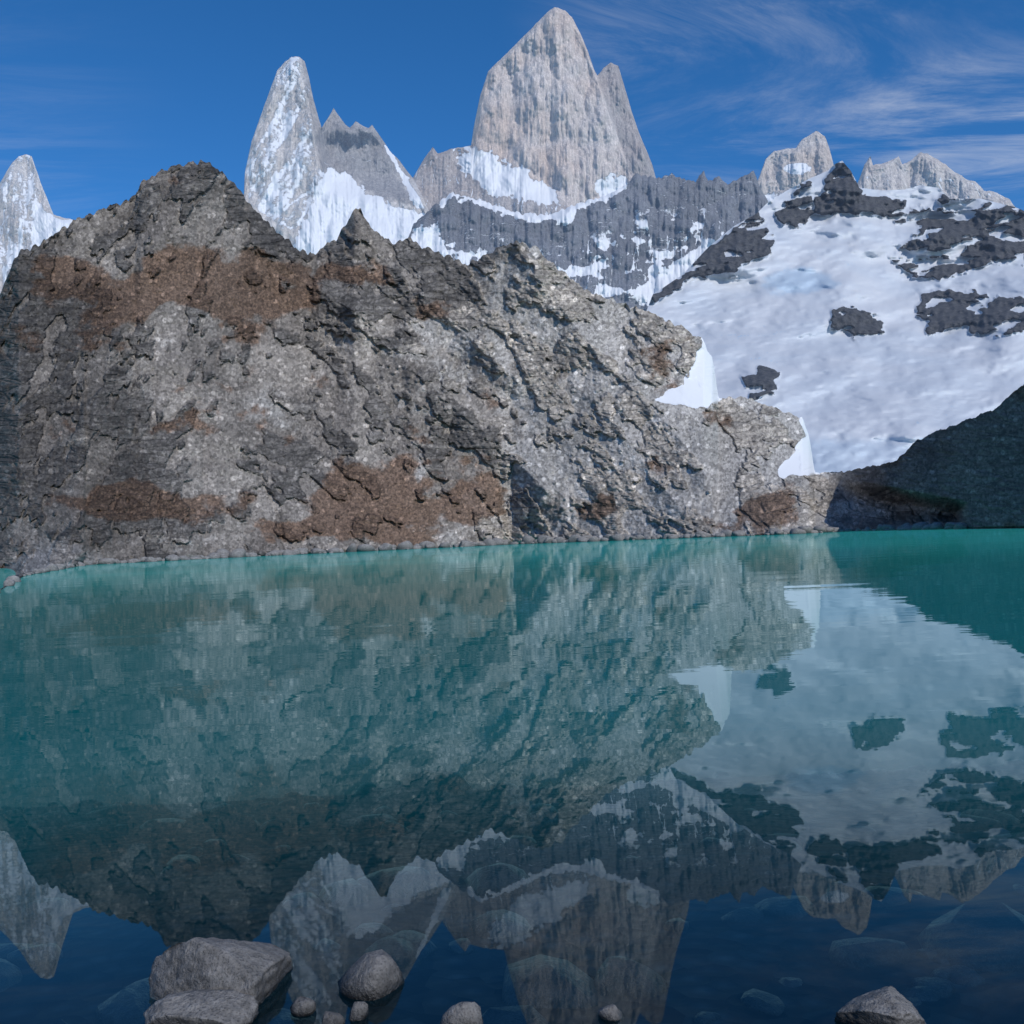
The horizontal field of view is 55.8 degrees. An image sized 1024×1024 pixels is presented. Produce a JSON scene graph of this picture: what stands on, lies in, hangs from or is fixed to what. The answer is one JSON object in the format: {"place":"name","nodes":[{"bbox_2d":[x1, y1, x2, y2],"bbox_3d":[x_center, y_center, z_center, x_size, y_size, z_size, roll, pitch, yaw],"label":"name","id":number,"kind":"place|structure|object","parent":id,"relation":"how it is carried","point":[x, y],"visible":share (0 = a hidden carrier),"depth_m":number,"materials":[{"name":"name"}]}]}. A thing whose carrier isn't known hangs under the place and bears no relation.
{"place":"outdoors","nodes":[
{"label":"outdoors","id":0,"kind":"place"},
{"bbox_2d":[0,154,72,293],"bbox_3d":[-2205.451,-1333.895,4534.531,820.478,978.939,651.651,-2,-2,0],"label":"mountain peak","id":1,"kind":"structure","parent":0,"point":[29,219],"depth_m":4609.15,"materials":[{"name":"snow"}]},
{"bbox_2d":[243,56,428,254],"bbox_3d":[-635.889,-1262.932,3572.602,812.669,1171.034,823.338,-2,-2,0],"label":"mountain peak","id":2,"kind":"structure","parent":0,"point":[311,184],"depth_m":3613.89,"materials":[{"name":"stone"}]},
{"bbox_2d":[0,522,967,592],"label":"shoreline","id":3,"kind":"structure","parent":0,"point":[219,553],"depth_m":284.40,"materials":[{"name":"grey stone"}]},
{"bbox_2d":[0,529,1023,845],"bbox_3d":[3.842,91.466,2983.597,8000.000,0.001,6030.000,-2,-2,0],"label":"lake","id":4,"kind":"structure","parent":0,"point":[140,693],"depth_m":9.49,"materials":[{"name":"liquid"}]},
{"bbox_2d":[0,160,1023,589],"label":"rocky hill","id":5,"kind":"structure","parent":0,"point":[202,358],"depth_m":408.42,"materials":[{"name":"grey stone"}]},
{"bbox_2d":[0,786,1023,1023],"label":"lake bed","id":6,"kind":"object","parent":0,"point":[590,902],"depth_m":4.17,"materials":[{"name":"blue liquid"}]},
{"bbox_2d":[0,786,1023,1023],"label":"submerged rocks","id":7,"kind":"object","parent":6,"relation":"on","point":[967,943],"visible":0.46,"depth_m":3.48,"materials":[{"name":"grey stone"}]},
{"bbox_2d":[143,937,926,1023],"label":"shore boulders","id":8,"kind":"object","parent":6,"relation":"on","point":[200,980],"depth_m":2.78,"materials":[{"name":"grey stone"}]},
{"bbox_2d":[0,0,1023,219],"label":"sky","id":9,"kind":"structure","parent":0,"point":[103,97],"materials":[{"name":"blue"}]},
{"bbox_2d":[413,7,655,215],"bbox_3d":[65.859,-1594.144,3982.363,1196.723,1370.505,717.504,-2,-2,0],"label":"mountain peak","id":10,"kind":"structure","parent":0,"point":[555,129],"depth_m":4108.85,"materials":[{"name":"stone"}]},
{"bbox_2d":[408,170,767,310],"bbox_3d":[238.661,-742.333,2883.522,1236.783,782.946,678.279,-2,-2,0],"label":"rocky ridge","id":11,"kind":"structure","parent":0,"point":[638,240],"depth_m":2993.64,"materials":[{"name":"grey stone"}]},
{"bbox_2d":[758,131,833,201],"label":"mountain peak","id":12,"kind":"structure","parent":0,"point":[805,159],"depth_m":3815.13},
{"bbox_2d":[647,161,1023,472],"bbox_3d":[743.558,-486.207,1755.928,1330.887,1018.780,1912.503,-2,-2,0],"label":"snowy mountain slope","id":13,"kind":"structure","parent":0,"point":[844,316],"depth_m":1810.58,"materials":[{"name":"white snow"}]},
{"bbox_2d":[857,152,1014,206],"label":"mountain ridge","id":14,"kind":"structure","parent":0,"point":[923,169],"depth_m":3670.05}
]}

